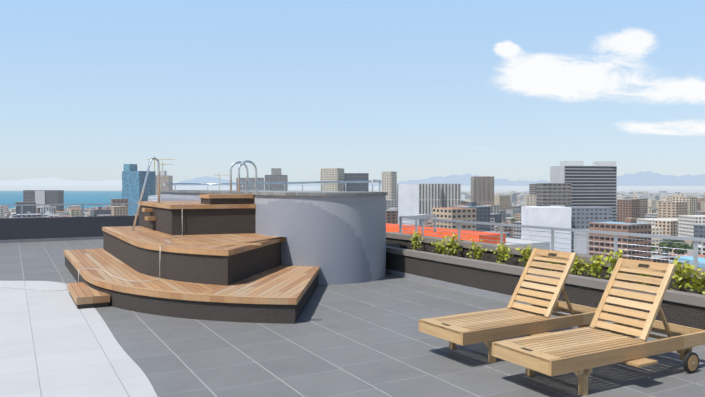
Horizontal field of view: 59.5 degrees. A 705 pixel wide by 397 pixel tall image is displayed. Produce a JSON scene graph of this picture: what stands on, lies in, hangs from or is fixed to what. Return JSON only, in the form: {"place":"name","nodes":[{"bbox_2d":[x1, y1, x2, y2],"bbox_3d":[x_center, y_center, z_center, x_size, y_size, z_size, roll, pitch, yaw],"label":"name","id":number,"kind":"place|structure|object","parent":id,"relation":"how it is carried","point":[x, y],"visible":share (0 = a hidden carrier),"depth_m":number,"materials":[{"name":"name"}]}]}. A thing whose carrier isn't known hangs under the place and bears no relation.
{"place":"outdoors","nodes":[
{"label":"outdoors","id":0,"kind":"place"},
{"bbox_2d":[0,191,121,208],"bbox_3d":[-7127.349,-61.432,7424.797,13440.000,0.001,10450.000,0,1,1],"label":"sea","id":1,"kind":"structure","parent":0,"point":[70,197],"depth_m":4382.51,"materials":[{"name":"blue liquid"}]},
{"bbox_2d":[0,239,704,396],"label":"terrace floor","id":2,"kind":"structure","parent":0,"point":[366,339],"depth_m":6.05,"materials":[{"name":"tile"}]},
{"bbox_2d":[0,215,138,239],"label":"parapet","id":3,"kind":"structure","parent":2,"relation":"on","point":[43,227],"depth_m":18.92,"materials":[{"name":"paint"}]},
{"bbox_2d":[0,203,138,217],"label":"railing","id":4,"kind":"object","parent":3,"relation":"on","point":[21,205],"visible":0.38,"depth_m":19.13,"materials":[{"name":"silver metal"}]},
{"bbox_2d":[0,281,156,396],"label":"light floor paving","id":5,"kind":"structure","parent":2,"relation":"on","point":[56,344],"depth_m":6.15,"materials":[{"name":"white tile"}]},
{"bbox_2d":[63,194,319,323],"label":"wooden steps","id":6,"kind":"structure","parent":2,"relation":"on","point":[287,281],"depth_m":9.10,"materials":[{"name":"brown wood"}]},
{"bbox_2d":[0,191,227,290],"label":"cable","id":7,"kind":"object","parent":6,"relation":"on","point":[107,272],"visible":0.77,"depth_m":9.82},
{"bbox_2d":[64,227,294,297],"bbox_3d":[-3.668,0.906,10.031,1.511,0.480,7.849,-1,1,-38],"label":"deck nosing","id":8,"kind":"object","parent":6,"relation":"on","point":[77,262],"visible":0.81,"depth_m":8.69,"materials":[{"name":"brown wood"}]},
{"bbox_2d":[132,158,256,230],"bbox_3d":[-3.085,-0.075,12.169,2.466,1.463,0.648,0,1,1],"label":"pool ladder","id":9,"kind":"object","parent":6,"relation":"on","point":[158,162],"visible":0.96,"depth_m":12.19,"materials":[{"name":"silver metal"}]},
{"bbox_2d":[176,241,261,244],"bbox_3d":[-2.019,0.672,9.261,1.414,0.020,0.030,0,1,16],"label":"loose batten","id":10,"kind":"object","parent":6,"relation":"on","point":[219,243],"visible":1,"depth_m":9.25,"materials":[{"name":"brown wood"}]},
{"bbox_2d":[160,192,385,284],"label":"pool wall","id":11,"kind":"structure","parent":2,"relation":"on","point":[339,239],"depth_m":10.49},
{"bbox_2d":[160,190,387,195],"bbox_3d":[-2.637,-0.102,15.309,2.348,0.175,11.070,-1,1,-29],"label":"pool coping","id":12,"kind":"object","parent":11,"relation":"on","point":[308,193],"visible":0.56,"depth_m":11.01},
{"bbox_2d":[163,180,381,191],"bbox_3d":[-2.105,-0.299,15.757,2.124,0.242,10.670,-1,1,-38],"label":"railing","id":13,"kind":"object","parent":12,"relation":"on","point":[345,182],"visible":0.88,"depth_m":15.54,"materials":[{"name":"grey metal"}]},
{"bbox_2d":[0,236,704,345],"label":"skirting","id":14,"kind":"object","parent":2,"relation":"on","point":[459,287],"depth_m":10.48,"materials":[{"name":"tile"}]},
{"bbox_2d":[418,248,607,362],"bbox_3d":[1.699,1.043,6.301,2.000,0.965,0.815,-1,1,-31],"label":"sun lounger","id":15,"kind":"object","parent":2,"relation":"on","point":[514,318],"visible":0.79,"depth_m":6.27,"materials":[{"name":"brown wood"}]},
{"bbox_2d":[386,237,704,329],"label":"planter walls","id":16,"kind":"structure","parent":2,"relation":"on","point":[688,315],"depth_m":9.15,"materials":[{"name":"black concrete"}]},
{"bbox_2d":[399,215,435,233],"bbox_3d":[1.397,0.554,13.141,0.950,0.380,0.050,-1,1,-29],"label":"frame","id":17,"kind":"object","parent":16,"relation":"on","point":[434,216],"visible":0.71,"depth_m":13.11,"materials":[{"name":"silver metal"}]},
{"bbox_2d":[386,232,704,306],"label":"planter caps","id":18,"kind":"object","parent":16,"relation":"on","point":[670,295],"visible":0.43,"depth_m":9.24,"materials":[{"name":"grey concrete"}]},
{"bbox_2d":[399,216,704,267],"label":"railing","id":19,"kind":"object","parent":16,"relation":"on","point":[695,250],"visible":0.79,"depth_m":8.91,"materials":[{"name":"silver metal"}]},
{"bbox_2d":[409,231,704,294],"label":"planter shrubs","id":20,"kind":"object","parent":16,"relation":"in","point":[679,276],"visible":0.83,"depth_m":8.02,"materials":[{"name":"green plant"}]},
{"bbox_2d":[492,258,704,395],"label":"sun lounger","id":21,"kind":"object","parent":2,"relation":"on","point":[580,353],"visible":1,"depth_m":5.36,"materials":[{"name":"brown wood"}]},
{"bbox_2d":[0,190,704,217],"bbox_3d":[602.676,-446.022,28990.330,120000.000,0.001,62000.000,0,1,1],"label":"city ground","id":22,"kind":"structure","parent":0,"point":[649,191],"depth_m":14659.99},
{"bbox_2d":[0,177,264,185],"bbox_3d":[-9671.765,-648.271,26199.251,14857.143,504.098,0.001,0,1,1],"label":"mountains","id":23,"kind":"structure","parent":22,"relation":"on","point":[50,181],"depth_m":26260.09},
{"bbox_2d":[147,156,219,189],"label":"tower cranes","id":24,"kind":"object","parent":22,"relation":"on","point":[162,164],"visible":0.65,"depth_m":1809.15,"materials":[{"name":"metal"}]},
{"bbox_2d":[173,176,235,185],"bbox_3d":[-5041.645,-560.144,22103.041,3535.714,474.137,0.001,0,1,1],"label":"mountain","id":25,"kind":"structure","parent":22,"relation":"on","point":[205,179],"depth_m":22105.55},
{"bbox_2d":[0,191,704,263],"bbox_3d":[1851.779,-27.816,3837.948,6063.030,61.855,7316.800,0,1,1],"label":"city blocks","id":26,"kind":"structure","parent":22,"relation":"on","point":[632,207],"depth_m":811.88,"materials":[{"name":"grey concrete"}]},
{"bbox_2d":[0,186,704,189],"bbox_3d":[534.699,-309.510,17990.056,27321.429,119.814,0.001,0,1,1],"label":"land band","id":27,"kind":"object","parent":22,"relation":"on","point":[318,187],"visible":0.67,"depth_m":18073.42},
{"bbox_2d":[386,223,549,249],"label":"red roof","id":28,"kind":"structure","parent":22,"relation":"on","point":[395,228],"depth_m":144.36,"materials":[{"name":"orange paint"}]},
{"bbox_2d":[510,218,699,255],"bbox_3d":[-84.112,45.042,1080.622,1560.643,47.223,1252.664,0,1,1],"label":"city trees","id":29,"kind":"object","parent":22,"relation":"on","point":[679,246],"visible":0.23,"depth_m":483.15,"materials":[{"name":"green plant"}]},
{"bbox_2d":[0,0,704,184],"label":"sky","id":30,"kind":"structure","parent":0,"point":[513,90],"materials":[{"name":"blue"}]},
{"bbox_2d":[23,161,704,267],"bbox_3d":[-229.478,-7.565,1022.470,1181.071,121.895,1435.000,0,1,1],"label":"city buildings","id":31,"kind":"structure","parent":0,"point":[575,194],"depth_m":699.08,"materials":[{"name":"grey concrete"}]},
{"bbox_2d":[264,171,704,185],"bbox_3d":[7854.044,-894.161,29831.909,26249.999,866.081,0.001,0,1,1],"label":"mountains","id":32,"kind":"structure","parent":0,"point":[647,178],"depth_m":29722.48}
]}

